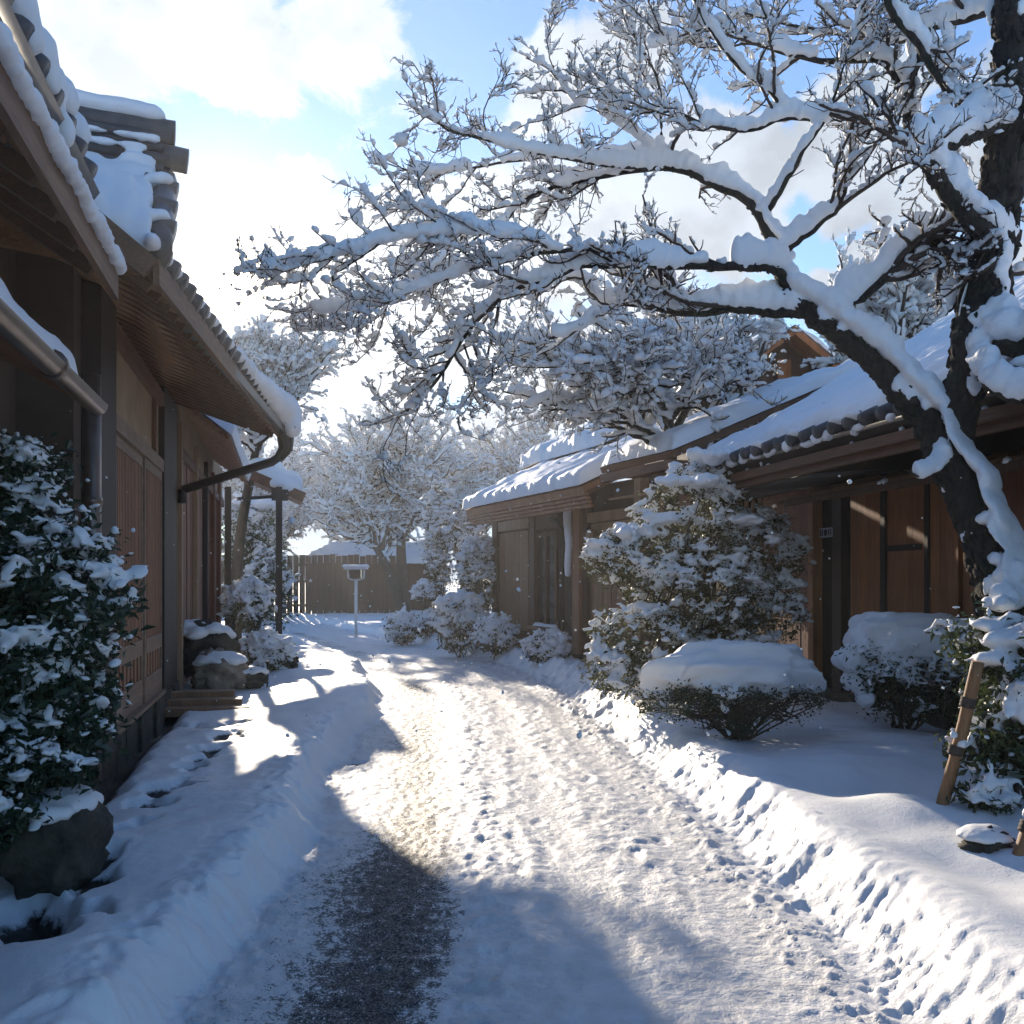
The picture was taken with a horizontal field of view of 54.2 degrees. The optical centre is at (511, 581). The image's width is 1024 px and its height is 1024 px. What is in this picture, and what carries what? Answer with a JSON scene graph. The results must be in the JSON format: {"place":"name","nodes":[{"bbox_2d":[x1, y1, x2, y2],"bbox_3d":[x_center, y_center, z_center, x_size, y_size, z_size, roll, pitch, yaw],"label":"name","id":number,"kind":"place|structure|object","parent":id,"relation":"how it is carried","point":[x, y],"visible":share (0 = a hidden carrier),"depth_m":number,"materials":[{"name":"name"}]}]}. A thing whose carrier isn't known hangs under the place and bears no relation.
{"place":"outdoors","nodes":[
{"label":"outdoors","id":0,"kind":"place"},
{"bbox_2d":[274,583,491,592],"bbox_3d":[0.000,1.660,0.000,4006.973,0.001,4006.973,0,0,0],"label":"snowfield ground","id":1,"kind":"structure","parent":0,"point":[453,589],"depth_m":301.85,"materials":[{"name":"white snow"}]},
{"bbox_2d":[0,89,301,792],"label":"house","id":2,"kind":"structure","parent":1,"relation":"on","point":[152,346],"depth_m":7.83,"materials":[{"name":"paint"}]},
{"bbox_2d":[116,434,142,724],"bbox_3d":[-3.369,-0.017,8.725,0.048,2.374,1.836,0,0,-13],"label":"lattice door","id":3,"kind":"structure","parent":2,"relation":"in","point":[129,463],"depth_m":8.91,"materials":[{"name":"brown wood"}]},
{"bbox_2d":[143,457,161,703],"bbox_3d":[-3.706,-0.017,10.300,0.048,2.374,1.382,0,0,-13],"label":"lattice door","id":4,"kind":"structure","parent":2,"relation":"in","point":[152,476],"depth_m":10.24,"materials":[{"name":"brown wood"}]},
{"bbox_2d":[220,434,334,554],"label":"snowy tree","id":5,"kind":"object","parent":1,"relation":"on","point":[288,509],"visible":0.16,"depth_m":47.96,"materials":[{"name":"white snow"}]},
{"bbox_2d":[299,437,389,542],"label":"snowy tree","id":6,"kind":"object","parent":1,"relation":"on","point":[317,524],"visible":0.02,"depth_m":58.94,"materials":[{"name":"white snow"}]},
{"bbox_2d":[305,541,435,609],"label":"distant house","id":7,"kind":"structure","parent":1,"relation":"on","point":[415,567],"depth_m":50.56,"materials":[{"name":"brown wood"}]},
{"bbox_2d":[421,423,498,587],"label":"snowy tree","id":8,"kind":"object","parent":1,"relation":"on","point":[463,523],"visible":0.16,"depth_m":53.67,"materials":[{"name":"white snow"}]},
{"bbox_2d":[456,408,620,518],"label":"snowy tree","id":9,"kind":"object","parent":1,"relation":"on","point":[509,456],"visible":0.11,"depth_m":44.89,"materials":[{"name":"white snow"}]},
{"bbox_2d":[706,275,1023,730],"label":"panelled house","id":10,"kind":"structure","parent":1,"relation":"on","point":[867,528],"depth_m":10.06,"materials":[{"name":"wood"}]},
{"bbox_2d":[711,498,762,557],"bbox_3d":[3.163,-0.725,14.178,0.080,0.790,1.950,0,0,-11],"label":"slatted window","id":11,"kind":"structure","parent":10,"relation":"in","point":[747,504],"depth_m":13.55,"materials":[{"name":"brown glass"}]},
{"bbox_2d":[0,602,1023,1023],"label":"snow ground","id":12,"kind":"structure","parent":0,"point":[482,848],"depth_m":5.18,"materials":[{"name":"white snow"}]},
{"bbox_2d":[0,784,113,899],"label":"mossy rock","id":13,"kind":"object","parent":12,"relation":"on","point":[66,849],"visible":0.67,"depth_m":4.55,"materials":[{"name":"stone"}]},
{"bbox_2d":[0,0,126,799],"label":"wooden house","id":14,"kind":"structure","parent":12,"relation":"on","point":[49,192],"depth_m":4.49,"materials":[{"name":"paint"}]},
{"bbox_2d":[0,429,155,860],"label":"camellia bush","id":15,"kind":"object","parent":12,"relation":"on","point":[61,694],"visible":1,"depth_m":4.77,"materials":[{"name":"green plant"}]},
{"bbox_2d":[165,689,249,716],"bbox_3d":[-3.530,1.395,11.598,0.970,0.210,0.870,0,0,-13],"label":"plank step","id":16,"kind":"object","parent":12,"relation":"on","point":[181,703],"visible":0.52,"depth_m":11.49,"materials":[{"name":"brown wood"}]},
{"bbox_2d":[183,618,241,677],"bbox_3d":[-4.278,0.909,13.801,1.077,0.820,0.977,0,0,0],"label":"garden rock","id":17,"kind":"object","parent":12,"relation":"on","point":[199,635],"visible":0.68,"depth_m":13.52,"materials":[{"name":"stone"}]},
{"bbox_2d":[190,647,248,689],"bbox_3d":[-3.859,1.199,13.223,0.751,0.699,0.816,0,0,0],"label":"garden rock","id":18,"kind":"object","parent":12,"relation":"on","point":[213,668],"visible":0.93,"depth_m":12.94,"materials":[{"name":"stone"}]},
{"bbox_2d":[176,404,305,689],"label":"porch house","id":19,"kind":"structure","parent":12,"relation":"on","point":[208,446],"depth_m":16.16,"materials":[{"name":"paint"}]},
{"bbox_2d":[216,575,277,639],"bbox_3d":[-4.987,0.674,18.774,1.070,1.637,1.008,0,0,-26],"label":"shrub","id":20,"kind":"object","parent":12,"relation":"on","point":[251,598],"visible":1,"depth_m":18.57,"materials":[{"name":"white plant"}]},
{"bbox_2d":[243,666,268,688],"bbox_3d":[-3.509,1.280,13.404,0.520,0.316,0.512,0,0,0],"label":"garden rock","id":21,"kind":"object","parent":12,"relation":"on","point":[255,676],"visible":0.54,"depth_m":13.27,"materials":[{"name":"stone"}]},
{"bbox_2d":[222,491,303,630],"bbox_3d":[-6.832,-0.453,26.863,2.831,4.034,2.291,0,0,36],"label":"tall hedge","id":22,"kind":"object","parent":12,"relation":"on","point":[262,556],"visible":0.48,"depth_m":26.34,"materials":[{"name":"white plant"}]},
{"bbox_2d":[238,626,296,670],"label":"shrub","id":23,"kind":"object","parent":12,"relation":"on","point":[274,651],"visible":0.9,"depth_m":15.36,"materials":[{"name":"white plant"}]},
{"bbox_2d":[265,661,269,686],"bbox_3d":[-3.327,1.277,13.600,0.062,0.415,0.032,0,0,0],"label":"marker peg","id":24,"kind":"object","parent":12,"relation":"on","point":[267,662],"visible":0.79,"depth_m":13.59,"materials":[{"name":"metal"}]},
{"bbox_2d":[282,651,298,668],"bbox_3d":[-3.674,1.283,15.991,0.535,0.437,0.596,0,0,0],"label":"garden rock","id":25,"kind":"object","parent":12,"relation":"on","point":[293,664],"visible":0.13,"depth_m":15.89,"materials":[{"name":"stone"}]},
{"bbox_2d":[231,314,354,640],"bbox_3d":[-5.570,-2.313,22.500,4.154,7.457,2.485,0,0,18],"label":"snowy tree","id":26,"kind":"object","parent":12,"relation":"on","point":[293,365],"visible":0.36,"depth_m":22.17,"materials":[{"name":"white snow"}]},
{"bbox_2d":[222,554,396,617],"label":"board fence","id":27,"kind":"object","parent":12,"relation":"on","point":[374,580],"visible":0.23,"depth_m":45.14,"materials":[{"name":"brown wood"}]},
{"bbox_2d":[342,564,369,636],"bbox_3d":[-4.517,0.592,28.999,0.802,2.217,0.447,0,0,0],"label":"lane lamp","id":28,"kind":"object","parent":12,"relation":"on","point":[355,573],"visible":0.98,"depth_m":28.96,"materials":[{"name":"metal"}]},
{"bbox_2d":[287,400,497,612],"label":"snowy tree","id":29,"kind":"object","parent":12,"relation":"on","point":[383,531],"visible":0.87,"depth_m":41.10,"materials":[{"name":"white snow"}]},
{"bbox_2d":[382,605,426,645],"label":"shrub","id":30,"kind":"object","parent":12,"relation":"on","point":[403,625],"visible":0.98,"depth_m":24.72,"materials":[{"name":"white plant"}]},
{"bbox_2d":[418,607,437,636],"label":"shrub","id":31,"kind":"object","parent":12,"relation":"on","point":[425,632],"visible":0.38,"depth_m":25.29,"materials":[{"name":"white plant"}]},
{"bbox_2d":[409,578,448,613],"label":"shrub","id":32,"kind":"object","parent":12,"relation":"on","point":[419,589],"visible":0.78,"depth_m":25.53,"materials":[{"name":"white plant"}]},
{"bbox_2d":[417,478,461,642],"bbox_3d":[-1.778,-0.490,23.977,0.958,4.014,0.949,0,0,-38],"label":"shrub","id":33,"kind":"object","parent":12,"relation":"on","point":[437,536],"visible":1,"depth_m":23.82,"materials":[{"name":"white plant"}]},
{"bbox_2d":[427,588,492,657],"bbox_3d":[-1.079,0.884,20.987,1.413,1.544,1.210,0,0,0],"label":"shrub","id":34,"kind":"object","parent":12,"relation":"on","point":[455,611],"visible":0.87,"depth_m":20.70,"materials":[{"name":"white plant"}]},
{"bbox_2d":[450,525,495,642],"bbox_3d":[-0.747,0.076,21.589,1.227,2.618,1.036,0,0,0],"label":"shrub","id":35,"kind":"object","parent":12,"relation":"on","point":[477,553],"visible":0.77,"depth_m":21.29,"materials":[{"name":"white plant"}]},
{"bbox_2d":[469,612,520,659],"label":"shrub","id":36,"kind":"object","parent":12,"relation":"on","point":[495,632],"visible":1,"depth_m":19.56,"materials":[{"name":"white plant"}]},
{"bbox_2d":[517,625,576,662],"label":"shrub","id":37,"kind":"object","parent":12,"relation":"on","point":[544,644],"visible":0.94,"depth_m":17.06,"materials":[{"name":"white plant"}]},
{"bbox_2d":[218,0,1023,784],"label":"snowy tree","id":38,"kind":"object","parent":12,"relation":"on","point":[976,294],"visible":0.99,"depth_m":6.89,"materials":[{"name":"white snow"}]},
{"bbox_2d":[474,269,786,538],"bbox_3d":[1.538,-2.231,13.244,3.997,3.866,2.995,0,0,0],"label":"snowy tree","id":39,"kind":"object","parent":12,"relation":"on","point":[598,384],"visible":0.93,"depth_m":12.79,"materials":[{"name":"white snow"}]},
{"bbox_2d":[462,359,858,665],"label":"boarded house","id":40,"kind":"structure","parent":12,"relation":"on","point":[564,527],"depth_m":17.33,"materials":[{"name":"wood"}]},
{"bbox_2d":[536,531,557,626],"bbox_3d":[0.647,-0.050,18.983,0.080,1.800,1.081,0,0,-22],"label":"window","id":41,"kind":"structure","parent":40,"relation":"in","point":[548,541],"depth_m":18.89,"materials":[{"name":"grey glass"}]},
{"bbox_2d":[588,272,802,446],"bbox_3d":[2.792,-2.583,15.802,3.320,4.471,2.979,0,0,-16],"label":"snowy tree","id":42,"kind":"object","parent":12,"relation":"on","point":[767,329],"visible":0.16,"depth_m":15.32,"materials":[{"name":"white snow"}]},
{"bbox_2d":[576,446,817,715],"bbox_3d":[2.158,-0.060,11.269,3.260,2.964,1.605,0,0,-28],"label":"snowy shrub","id":43,"kind":"object","parent":12,"relation":"on","point":[676,559],"visible":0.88,"depth_m":10.93,"materials":[{"name":"white snow"}]},
{"bbox_2d":[679,702,714,718],"bbox_3d":[1.892,1.361,10.190,0.382,0.287,0.364,0,0,0],"label":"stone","id":44,"kind":"object","parent":12,"relation":"on","point":[694,715],"visible":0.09,"depth_m":10.07,"materials":[{"name":"grey stone"}]},
{"bbox_2d":[639,639,838,741],"bbox_3d":[1.963,0.966,8.693,1.720,0.940,0.878,0,0,0],"label":"clipped shrub","id":45,"kind":"object","parent":12,"relation":"on","point":[735,681],"visible":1,"depth_m":8.51,"materials":[{"name":"green plant"}]},
{"bbox_2d":[644,324,839,464],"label":"gabled house","id":46,"kind":"structure","parent":12,"relation":"on","point":[805,344],"depth_m":19.21,"materials":[{"name":"brown wood"}]},
{"bbox_2d":[800,223,954,370],"bbox_3d":[6.748,-2.474,17.315,3.040,7.553,2.920,0,0,-17],"label":"snowy pine","id":47,"kind":"object","parent":12,"relation":"on","point":[904,309],"visible":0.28,"depth_m":16.95,"materials":[{"name":"white plant"}]},
{"bbox_2d":[831,611,988,729],"bbox_3d":[3.561,0.814,8.935,1.531,1.111,1.143,0,0,0],"label":"clipped shrub","id":48,"kind":"object","parent":12,"relation":"on","point":[906,660],"visible":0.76,"depth_m":8.59,"materials":[{"name":"green plant"}]},
{"bbox_2d":[936,660,984,804],"bbox_3d":[2.526,0.908,5.671,0.286,0.934,0.097,0,0,43],"label":"support stake","id":49,"kind":"object","parent":12,"relation":"on","point":[960,733],"visible":0.95,"depth_m":5.64,"materials":[{"name":"brown wood"}]},
{"bbox_2d":[924,594,1023,815],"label":"leafy shrub","id":50,"kind":"object","parent":12,"relation":"on","point":[993,735],"visible":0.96,"depth_m":5.72,"materials":[{"name":"green plant"}]},
{"bbox_2d":[956,824,1015,853],"bbox_3d":[2.421,1.353,5.097,0.298,0.248,0.307,0,0,41],"label":"stone","id":51,"kind":"object","parent":12,"relation":"on","point":[984,838],"visible":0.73,"depth_m":5.02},
{"bbox_2d":[1012,809,1023,855],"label":"support stake","id":52,"kind":"object","parent":12,"relation":"on","point":[1018,849],"visible":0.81,"depth_m":4.90,"materials":[{"name":"brown wood"}]},
{"bbox_2d":[51,402,978,740],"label":"falling snow","id":53,"kind":"structure","parent":0,"point":[291,522],"depth_m":6.25,"materials":[{"name":"white snow"}]},
{"bbox_2d":[37,0,1023,582],"label":"sky","id":54,"kind":"structure","parent":0,"point":[267,99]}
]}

